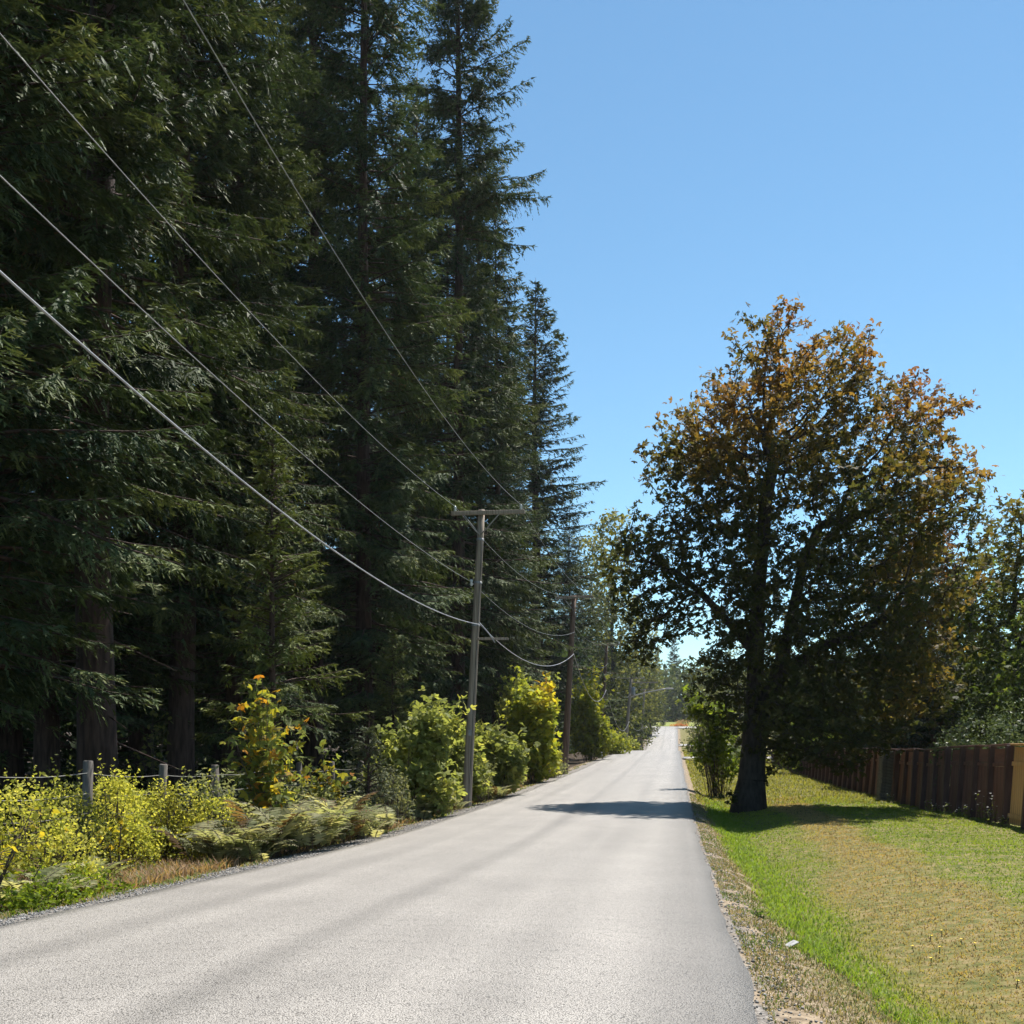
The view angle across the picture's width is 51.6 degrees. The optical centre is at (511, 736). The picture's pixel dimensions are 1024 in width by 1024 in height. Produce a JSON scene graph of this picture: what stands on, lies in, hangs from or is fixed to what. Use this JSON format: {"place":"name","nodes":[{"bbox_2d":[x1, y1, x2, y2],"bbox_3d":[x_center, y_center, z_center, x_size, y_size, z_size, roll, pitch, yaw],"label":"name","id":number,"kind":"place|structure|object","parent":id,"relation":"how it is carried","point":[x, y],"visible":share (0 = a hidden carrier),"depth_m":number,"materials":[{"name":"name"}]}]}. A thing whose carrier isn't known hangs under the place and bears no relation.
{"place":"outdoors","nodes":[
{"label":"outdoors","id":0,"kind":"place"},
{"bbox_2d":[0,775,536,916],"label":"dead bank grass","id":1,"kind":"structure","parent":0,"point":[155,874],"depth_m":15.44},
{"bbox_2d":[0,754,606,919],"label":"shoulder grass","id":2,"kind":"structure","parent":0,"point":[113,892],"depth_m":13.97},
{"bbox_2d":[0,728,757,1023],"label":"road","id":3,"kind":"structure","parent":0,"point":[586,895],"depth_m":8.34,"materials":[{"name":"asphalt"}]},
{"bbox_2d":[0,721,1023,1023],"bbox_3d":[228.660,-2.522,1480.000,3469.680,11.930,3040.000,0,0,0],"label":"ground","id":4,"kind":"structure","parent":0,"point":[576,761],"depth_m":11.27,"materials":[{"name":"plant"}]},
{"bbox_2d":[0,884,58,915],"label":"weed clump","id":5,"kind":"object","parent":4,"relation":"on","point":[35,902],"visible":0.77,"depth_m":10.67,"materials":[{"name":"green plant"}]},
{"bbox_2d":[0,805,59,887],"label":"yellow sapling","id":6,"kind":"object","parent":4,"relation":"on","point":[11,857],"visible":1,"depth_m":11.05,"materials":[{"name":"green plant"}]},
{"bbox_2d":[0,864,85,896],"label":"weed clump","id":7,"kind":"object","parent":4,"relation":"on","point":[34,875],"visible":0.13,"depth_m":11.63,"materials":[{"name":"green plant"}]},
{"bbox_2d":[0,863,90,900],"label":"bracken fern","id":8,"kind":"object","parent":4,"relation":"on","point":[51,872],"visible":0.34,"depth_m":11.59,"materials":[{"name":"green plant"}]},
{"bbox_2d":[6,875,87,908],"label":"weed clump","id":9,"kind":"object","parent":4,"relation":"on","point":[56,895],"visible":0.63,"depth_m":11.09,"materials":[{"name":"green plant"}]},
{"bbox_2d":[0,765,111,884],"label":"golden shrub","id":10,"kind":"object","parent":4,"relation":"on","point":[27,860],"visible":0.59,"depth_m":12.92,"materials":[{"name":"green plant"}]},
{"bbox_2d":[16,860,112,894],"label":"weed clump","id":11,"kind":"object","parent":4,"relation":"on","point":[99,884],"visible":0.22,"depth_m":12.46,"materials":[{"name":"green plant"}]},
{"bbox_2d":[16,749,125,867],"bbox_3d":[-6.309,1.160,15.273,1.429,2.005,1.036,0,0,0],"label":"olive shrub","id":12,"kind":"object","parent":4,"relation":"on","point":[81,823],"visible":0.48,"depth_m":15.19,"materials":[{"name":"green plant"}]},
{"bbox_2d":[53,878,98,900],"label":"weed clump","id":13,"kind":"object","parent":4,"relation":"on","point":[90,891],"visible":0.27,"depth_m":11.71,"materials":[{"name":"green plant"}]},
{"bbox_2d":[0,98,171,792],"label":"fir tree","id":14,"kind":"object","parent":4,"relation":"on","point":[12,755],"visible":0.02,"depth_m":34.71,"materials":[{"name":"green plant"}]},
{"bbox_2d":[53,856,133,879],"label":"bracken fern","id":15,"kind":"object","parent":4,"relation":"on","point":[107,866],"visible":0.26,"depth_m":14.14,"materials":[{"name":"green plant"}]},
{"bbox_2d":[13,753,176,870],"bbox_3d":[-6.536,1.235,16.503,2.770,1.962,1.643,0,0,0],"label":"golden shrub","id":16,"kind":"object","parent":4,"relation":"on","point":[137,829],"visible":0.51,"depth_m":16.50,"materials":[{"name":"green plant"}]},
{"bbox_2d":[97,816,131,871],"bbox_3d":[-5.825,1.670,15.455,0.540,1.028,0.470,0,0,-42],"label":"yellow sapling","id":17,"kind":"object","parent":4,"relation":"on","point":[120,821],"visible":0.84,"depth_m":15.50,"materials":[{"name":"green plant"}]},
{"bbox_2d":[0,0,234,738],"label":"fir tree","id":18,"kind":"object","parent":4,"relation":"on","point":[18,515],"visible":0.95,"depth_m":19.12,"materials":[{"name":"green plant"}]},
{"bbox_2d":[0,0,264,800],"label":"fir tree","id":19,"kind":"object","parent":4,"relation":"on","point":[46,744],"visible":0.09,"depth_m":28.48,"materials":[{"name":"green plant"}]},
{"bbox_2d":[133,673,173,800],"bbox_3d":[-9.498,0.318,28.039,0.708,4.032,1.134,0,0,42],"label":"hazel sapling","id":20,"kind":"object","parent":4,"relation":"on","point":[150,779],"visible":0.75,"depth_m":27.96,"materials":[{"name":"green plant"}]},
{"bbox_2d":[0,0,321,808],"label":"fir tree","id":21,"kind":"object","parent":4,"relation":"on","point":[96,740],"visible":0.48,"depth_m":22.75,"materials":[{"name":"green plant"}]},
{"bbox_2d":[136,782,198,863],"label":"olive shrub","id":22,"kind":"object","parent":4,"relation":"on","point":[168,808],"visible":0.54,"depth_m":17.53,"materials":[{"name":"green plant"}]},
{"bbox_2d":[95,767,248,863],"bbox_3d":[-5.765,1.396,17.942,2.734,1.818,1.653,0,0,0],"label":"golden shrub","id":23,"kind":"object","parent":4,"relation":"on","point":[197,819],"visible":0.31,"depth_m":17.92,"materials":[{"name":"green plant"}]},
{"bbox_2d":[27,12,334,795],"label":"fir tree","id":24,"kind":"object","parent":4,"relation":"on","point":[136,741],"visible":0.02,"depth_m":41.05,"materials":[{"name":"green plant"}]},
{"bbox_2d":[0,760,402,856],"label":"wire fence","id":25,"kind":"object","parent":4,"relation":"on","point":[87,782],"visible":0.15,"depth_m":18.07,"materials":[{"name":"grey wood"}]},
{"bbox_2d":[51,0,366,804],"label":"fir tree","id":26,"kind":"object","parent":4,"relation":"on","point":[247,80],"visible":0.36,"depth_m":30.70,"materials":[{"name":"green plant"}]},
{"bbox_2d":[168,757,249,857],"bbox_3d":[-5.299,1.347,18.769,1.488,1.956,1.870,0,0,31],"label":"roadside brush","id":27,"kind":"object","parent":4,"relation":"on","point":[200,781],"visible":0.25,"depth_m":18.51,"materials":[{"name":"green plant"}]},
{"bbox_2d":[21,575,404,774],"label":"woods","id":28,"kind":"object","parent":4,"relation":"on","point":[74,733],"visible":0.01,"depth_m":69.41,"materials":[{"name":"green plant"}]},
{"bbox_2d":[144,817,297,860],"bbox_3d":[-4.649,1.707,16.946,2.110,0.743,1.615,0,0,19],"label":"bracken fern","id":29,"kind":"object","parent":4,"relation":"on","point":[205,837],"visible":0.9,"depth_m":16.76,"materials":[{"name":"green plant"}]},
{"bbox_2d":[112,0,347,801],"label":"fir tree","id":30,"kind":"object","parent":4,"relation":"on","point":[255,186],"visible":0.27,"depth_m":33.43,"materials":[{"name":"green plant"}]},
{"bbox_2d":[119,0,373,769],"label":"fir tree","id":31,"kind":"object","parent":4,"relation":"on","point":[216,753],"visible":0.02,"depth_m":50.94,"materials":[{"name":"green plant"}]},
{"bbox_2d":[212,823,298,861],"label":"bracken fern","id":32,"kind":"object","parent":4,"relation":"on","point":[265,846],"visible":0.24,"depth_m":17.28,"materials":[{"name":"green plant"}]},
{"bbox_2d":[0,793,518,925],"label":"shoulder gravel","id":33,"kind":"structure","parent":4,"relation":"on","point":[233,869],"depth_m":15.02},
{"bbox_2d":[219,675,309,817],"bbox_3d":[-4.731,0.576,20.202,1.671,3.498,1.790,0,0,0],"label":"maple sapling","id":34,"kind":"object","parent":4,"relation":"on","point":[269,791],"visible":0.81,"depth_m":20.10,"materials":[{"name":"green plant"}]},
{"bbox_2d":[214,800,341,858],"bbox_3d":[-3.991,1.545,18.035,1.962,1.025,2.209,0,0,8],"label":"bracken fern","id":35,"kind":"object","parent":4,"relation":"on","point":[296,822],"visible":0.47,"depth_m":17.81,"materials":[{"name":"green plant"}]},
{"bbox_2d":[192,423,372,806],"bbox_3d":[-5.617,-2.379,25.491,3.840,10.200,4.012,0,0,31],"label":"fir tree","id":36,"kind":"object","parent":4,"relation":"on","point":[279,613],"visible":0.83,"depth_m":25.17,"materials":[{"name":"green plant"}]},
{"bbox_2d":[236,774,333,818],"bbox_3d":[-4.662,1.514,22.066,2.463,1.709,1.295,0,0,-18],"label":"roadside brush","id":37,"kind":"object","parent":4,"relation":"on","point":[305,793],"visible":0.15,"depth_m":22.07,"materials":[{"name":"green plant"}]},
{"bbox_2d":[0,744,574,860],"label":"undergrowth","id":38,"kind":"object","parent":4,"relation":"on","point":[343,761],"visible":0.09,"depth_m":33.12,"materials":[{"name":"green plant"}]},
{"bbox_2d":[250,811,362,854],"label":"bracken fern","id":39,"kind":"object","parent":4,"relation":"on","point":[333,824],"visible":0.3,"depth_m":18.51,"materials":[{"name":"green plant"}]},
{"bbox_2d":[242,0,395,763],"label":"fir tree","id":40,"kind":"object","parent":4,"relation":"on","point":[332,546],"visible":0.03,"depth_m":59.90,"materials":[{"name":"green plant"}]},
{"bbox_2d":[292,739,353,807],"bbox_3d":[-4.110,1.188,22.850,1.339,2.293,0.991,0,0,0],"label":"maple sapling","id":41,"kind":"object","parent":4,"relation":"on","point":[336,785],"visible":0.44,"depth_m":22.77,"materials":[{"name":"green plant"}]},
{"bbox_2d":[227,0,428,786],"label":"fir tree","id":42,"kind":"object","parent":4,"relation":"on","point":[312,742],"visible":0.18,"depth_m":46.37,"materials":[{"name":"green plant"}]},
{"bbox_2d":[269,791,386,846],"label":"bracken fern","id":43,"kind":"object","parent":4,"relation":"on","point":[355,819],"visible":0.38,"depth_m":20.17,"materials":[{"name":"green plant"}]},
{"bbox_2d":[310,788,381,837],"bbox_3d":[-3.690,1.669,22.655,1.895,1.315,0.996,0,0,0],"label":"roadside brush","id":44,"kind":"object","parent":4,"relation":"on","point":[375,822],"visible":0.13,"depth_m":22.56,"materials":[{"name":"green plant"}]},
{"bbox_2d":[243,0,496,793],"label":"fir tree","id":45,"kind":"object","parent":4,"relation":"on","point":[365,255],"visible":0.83,"depth_m":41.47,"materials":[{"name":"green plant"}]},
{"bbox_2d":[341,805,398,840],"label":"bracken fern","id":46,"kind":"object","parent":4,"relation":"on","point":[367,825],"visible":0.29,"depth_m":21.63,"materials":[{"name":"green plant"}]},
{"bbox_2d":[296,248,445,748],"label":"fir tree","id":47,"kind":"object","parent":4,"relation":"on","point":[342,735],"depth_m":81.41,"materials":[{"name":"green plant"}]},
{"bbox_2d":[340,726,404,827],"bbox_3d":[-3.463,1.022,25.359,1.583,3.400,1.939,0,0,-40],"label":"fir sapling","id":48,"kind":"object","parent":4,"relation":"on","point":[363,750],"visible":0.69,"depth_m":25.36,"materials":[{"name":"green plant"}]},
{"bbox_2d":[362,805,408,834],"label":"bracken fern","id":49,"kind":"object","parent":4,"relation":"on","point":[388,816],"visible":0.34,"depth_m":23.20,"materials":[{"name":"green plant"}]},
{"bbox_2d":[360,631,414,786],"bbox_3d":[-4.304,-0.583,37.194,2.488,6.324,2.381,0,0,30],"label":"fir tree","id":50,"kind":"object","parent":4,"relation":"on","point":[394,697],"visible":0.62,"depth_m":37.08,"materials":[{"name":"green plant"}]},
{"bbox_2d":[363,757,416,823],"bbox_3d":[-3.011,1.465,26.751,1.792,1.875,1.426,0,0,-40],"label":"roadside brush","id":51,"kind":"object","parent":4,"relation":"on","point":[391,787],"visible":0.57,"depth_m":26.71,"materials":[{"name":"green plant"}]},
{"bbox_2d":[335,116,452,743],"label":"fir tree","id":52,"kind":"object","parent":4,"relation":"on","point":[371,405],"depth_m":77.41,"materials":[{"name":"green plant"}]},
{"bbox_2d":[346,70,477,757],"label":"fir tree","id":53,"kind":"object","parent":4,"relation":"on","point":[414,82],"visible":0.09,"depth_m":68.97,"materials":[{"name":"green plant"}]},
{"bbox_2d":[353,685,476,819],"bbox_3d":[-2.683,0.513,28.823,3.441,3.822,2.523,0,0,0],"label":"leafy thicket","id":54,"kind":"object","parent":4,"relation":"on","point":[423,743],"visible":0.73,"depth_m":28.52,"materials":[{"name":"green plant"}]},
{"bbox_2d":[403,799,455,820],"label":"bracken fern","id":55,"kind":"object","parent":4,"relation":"on","point":[422,813],"visible":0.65,"depth_m":28.02,"materials":[{"name":"green plant"}]},
{"bbox_2d":[386,162,493,719],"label":"fir tree","id":56,"kind":"object","parent":4,"relation":"on","point":[446,339],"visible":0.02,"depth_m":87.93,"materials":[{"name":"green plant"}]},
{"bbox_2d":[409,691,495,804],"bbox_3d":[-1.907,0.463,34.461,2.885,3.939,2.136,0,0,0],"label":"leafy thicket","id":57,"kind":"object","parent":4,"relation":"on","point":[456,752],"visible":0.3,"depth_m":34.12,"materials":[{"name":"green plant"}]},
{"bbox_2d":[346,0,577,743],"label":"fir tree","id":58,"kind":"object","parent":4,"relation":"on","point":[476,16],"visible":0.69,"depth_m":53.64,"materials":[{"name":"green plant"}]},
{"bbox_2d":[328,614,601,753],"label":"woods","id":59,"kind":"object","parent":4,"relation":"on","point":[558,727],"visible":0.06,"depth_m":109.46,"materials":[{"name":"green plant"}]},
{"bbox_2d":[403,115,562,730],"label":"fir tree","id":60,"kind":"object","parent":4,"relation":"on","point":[487,150],"visible":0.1,"depth_m":69.79,"materials":[{"name":"green plant"}]},
{"bbox_2d":[451,504,524,807],"bbox_3d":[-0.740,-2.289,32.919,2.302,9.770,0.358,0,0,5],"label":"utility pole","id":61,"kind":"object","parent":4,"relation":"on","point":[470,732],"visible":0.96,"depth_m":32.89,"materials":[{"name":"grey wood"}]},
{"bbox_2d":[0,33,622,682],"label":"power wire","id":62,"kind":"object","parent":61,"relation":"attached to","point":[224,285],"visible":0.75,"depth_m":14.97,"materials":[{"name":"metal"}]},
{"bbox_2d":[0,175,634,698],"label":"neutral wire","id":63,"kind":"object","parent":61,"relation":"attached to","point":[226,387],"visible":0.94,"depth_m":13.89,"materials":[{"name":"metal"}]},
{"bbox_2d":[0,270,637,730],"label":"telephone cable","id":64,"kind":"object","parent":61,"relation":"attached to","point":[208,452],"visible":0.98,"depth_m":13.20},
{"bbox_2d":[183,0,650,689],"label":"power wire","id":65,"kind":"object","parent":61,"relation":"attached to","point":[341,262],"visible":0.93,"depth_m":14.31,"materials":[{"name":"metal"}]},
{"bbox_2d":[426,207,558,737],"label":"fir tree","id":66,"kind":"object","parent":4,"relation":"on","point":[488,661],"visible":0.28,"depth_m":60.28,"materials":[{"name":"green plant"}]},
{"bbox_2d":[483,784,510,798],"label":"bracken fern","id":67,"kind":"object","parent":4,"relation":"on","point":[503,791],"visible":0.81,"depth_m":36.73,"materials":[{"name":"green plant"}]},
{"bbox_2d":[461,713,551,798],"bbox_3d":[-0.442,0.764,38.659,3.103,3.274,2.426,0,0,-26],"label":"leafy thicket","id":68,"kind":"object","parent":4,"relation":"on","point":[507,754],"visible":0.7,"depth_m":38.14,"materials":[{"name":"green plant"}]},
{"bbox_2d":[485,335,557,727],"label":"fir tree","id":69,"kind":"object","parent":4,"relation":"on","point":[528,492],"depth_m":97.74,"materials":[{"name":"green plant"}]},
{"bbox_2d":[493,663,560,735],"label":"leafy thicket","id":70,"kind":"object","parent":4,"relation":"on","point":[511,693],"visible":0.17,"depth_m":55.63,"materials":[{"name":"green plant"}]},
{"bbox_2d":[500,666,562,783],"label":"yellow green thicket","id":71,"kind":"object","parent":4,"relation":"on","point":[537,716],"visible":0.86,"depth_m":48.96,"materials":[{"name":"green plant"}]},
{"bbox_2d":[465,280,641,753],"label":"fir tree","id":72,"kind":"object","parent":4,"relation":"on","point":[537,483],"visible":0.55,"depth_m":89.43,"materials":[{"name":"green plant"}]},
{"bbox_2d":[555,593,592,774],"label":"utility pole","id":73,"kind":"object","parent":4,"relation":"on","point":[567,716],"visible":0.98,"depth_m":57.86,"materials":[{"name":"brown wood"}]},
{"bbox_2d":[551,501,600,748],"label":"fir tree","id":74,"kind":"object","parent":4,"relation":"on","point":[570,547],"visible":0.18,"depth_m":129.69,"materials":[{"name":"green plant"}]},
{"bbox_2d":[569,662,618,761],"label":"yellow green thicket","id":75,"kind":"object","parent":4,"relation":"on","point":[592,739],"visible":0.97,"depth_m":81.52,"materials":[{"name":"green plant"}]},
{"bbox_2d":[573,531,625,751],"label":"cottonwood tree","id":76,"kind":"object","parent":4,"relation":"on","point":[588,542],"visible":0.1,"depth_m":161.42,"materials":[{"name":"green plant"}]},
{"bbox_2d":[594,642,620,748],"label":"utility pole","id":77,"kind":"object","parent":4,"relation":"on","point":[606,650],"visible":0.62,"depth_m":89.88,"materials":[{"name":"brown wood"}]},
{"bbox_2d":[593,660,629,736],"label":"alder tree","id":78,"kind":"object","parent":4,"relation":"on","point":[612,721],"visible":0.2,"depth_m":139.19,"materials":[{"name":"green plant"}]},
{"bbox_2d":[594,731,631,754],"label":"yellow green thicket","id":79,"kind":"object","parent":4,"relation":"on","point":[616,749],"visible":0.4,"depth_m":96.56,"materials":[{"name":"green plant"}]},
{"bbox_2d":[582,508,650,745],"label":"cottonwood tree","id":80,"kind":"object","parent":4,"relation":"on","point":[613,659],"visible":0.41,"depth_m":149.27,"materials":[{"name":"green plant"}]},
{"bbox_2d":[615,654,651,745],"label":"alder tree","id":81,"kind":"object","parent":4,"relation":"on","point":[639,731],"visible":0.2,"depth_m":164.62,"materials":[{"name":"green plant"}]},
{"bbox_2d":[620,594,657,749],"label":"cottonwood tree","id":82,"kind":"object","parent":4,"relation":"on","point":[646,676],"visible":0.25,"depth_m":199.22,"materials":[{"name":"green plant"}]},
{"bbox_2d":[618,677,673,738],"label":"utility pole","id":83,"kind":"object","parent":4,"relation":"on","point":[631,690],"visible":0.82,"depth_m":134.81,"materials":[{"name":"grey wood"}]},
{"bbox_2d":[637,622,666,735],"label":"cottonwood tree","id":84,"kind":"object","parent":4,"relation":"on","point":[654,672],"visible":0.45,"depth_m":249.25,"materials":[{"name":"green plant"}]},
{"bbox_2d":[663,632,682,697],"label":"fir tree","id":85,"kind":"object","parent":4,"relation":"on","point":[674,657],"visible":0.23,"depth_m":399.42,"materials":[{"name":"green plant"}]},
{"bbox_2d":[675,683,740,796],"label":"maple suckers","id":86,"kind":"object","parent":4,"relation":"on","point":[717,754],"visible":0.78,"depth_m":42.88,"materials":[{"name":"green plant"}]},
{"bbox_2d":[686,655,736,740],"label":"alder tree","id":87,"kind":"object","parent":4,"relation":"on","point":[700,689],"visible":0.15,"depth_m":117.68,"materials":[{"name":"green plant"}]},
{"bbox_2d":[713,643,746,751],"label":"alder tree","id":88,"kind":"object","parent":4,"relation":"on","point":[739,682],"visible":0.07,"depth_m":104.80,"materials":[{"name":"green plant"}]},
{"bbox_2d":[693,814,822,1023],"bbox_3d":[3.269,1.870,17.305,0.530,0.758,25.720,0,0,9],"label":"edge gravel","id":89,"kind":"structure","parent":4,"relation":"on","point":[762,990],"depth_m":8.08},
{"bbox_2d":[594,294,1001,812],"bbox_3d":[9.368,-5.822,34.484,12.680,17.179,8.395,0,0,18],"label":"maple tree","id":90,"kind":"object","parent":4,"relation":"on","point":[762,700],"visible":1,"depth_m":33.54,"materials":[{"name":"green plant"}]},
{"bbox_2d":[689,793,907,1023],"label":"dry verge grass","id":91,"kind":"structure","parent":4,"relation":"on","point":[781,947],"depth_m":7.88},
{"bbox_2d":[773,715,846,774],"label":"leafy thicket","id":92,"kind":"object","parent":4,"relation":"on","point":[794,770],"visible":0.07,"depth_m":65.89,"materials":[{"name":"green plant"}]},
{"bbox_2d":[638,654,1001,721],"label":"woods","id":93,"kind":"object","parent":4,"relation":"on","point":[669,702],"visible":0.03,"depth_m":347.85,"materials":[{"name":"green plant"}]},
{"bbox_2d":[702,796,1023,1023],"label":"lawn grass","id":94,"kind":"structure","parent":4,"relation":"on","point":[718,814],"depth_m":14.08,"materials":[{"name":"plant"}]},
{"bbox_2d":[876,752,893,800],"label":"block pillar","id":95,"kind":"structure","parent":4,"relation":"on","point":[885,780],"depth_m":38.01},
{"bbox_2d":[771,743,1023,829],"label":"board fence","id":96,"kind":"object","parent":4,"relation":"on","point":[996,773],"visible":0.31,"depth_m":30.03,"materials":[{"name":"brown wood"}]},
{"bbox_2d":[852,490,990,772],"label":"maple tree","id":97,"kind":"object","parent":4,"relation":"on","point":[938,574],"visible":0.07,"depth_m":50.42,"materials":[{"name":"green plant"}]},
{"bbox_2d":[880,637,982,778],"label":"cedar tree","id":98,"kind":"object","parent":4,"relation":"on","point":[927,735],"visible":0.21,"depth_m":45.57,"materials":[{"name":"green plant"}]},
{"bbox_2d":[921,544,1023,748],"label":"alder tree","id":99,"kind":"object","parent":4,"relation":"on","point":[959,636],"visible":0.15,"depth_m":49.43,"materials":[{"name":"green plant"}]},
{"bbox_2d":[929,686,1023,779],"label":"laurel hedge","id":100,"kind":"object","parent":4,"relation":"on","point":[992,728],"visible":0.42,"depth_m":31.55,"materials":[{"name":"green plant"}]},
{"bbox_2d":[934,489,1023,775],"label":"maple tree","id":101,"kind":"object","parent":4,"relation":"on","point":[1009,608],"visible":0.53,"depth_m":42.67,"materials":[{"name":"green plant"}]},
{"bbox_2d":[972,600,1023,747],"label":"alder tree","id":102,"kind":"object","parent":4,"relation":"on","point":[1004,671],"visible":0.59,"depth_m":38.49,"materials":[{"name":"green plant"}]},
{"bbox_2d":[29,0,1023,683],"label":"sky","id":103,"kind":"structure","parent":0,"point":[858,160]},
{"bbox_2d":[682,750,898,809],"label":"verge grass","id":104,"kind":"structure","parent":0,"point":[794,784],"depth_m":46.05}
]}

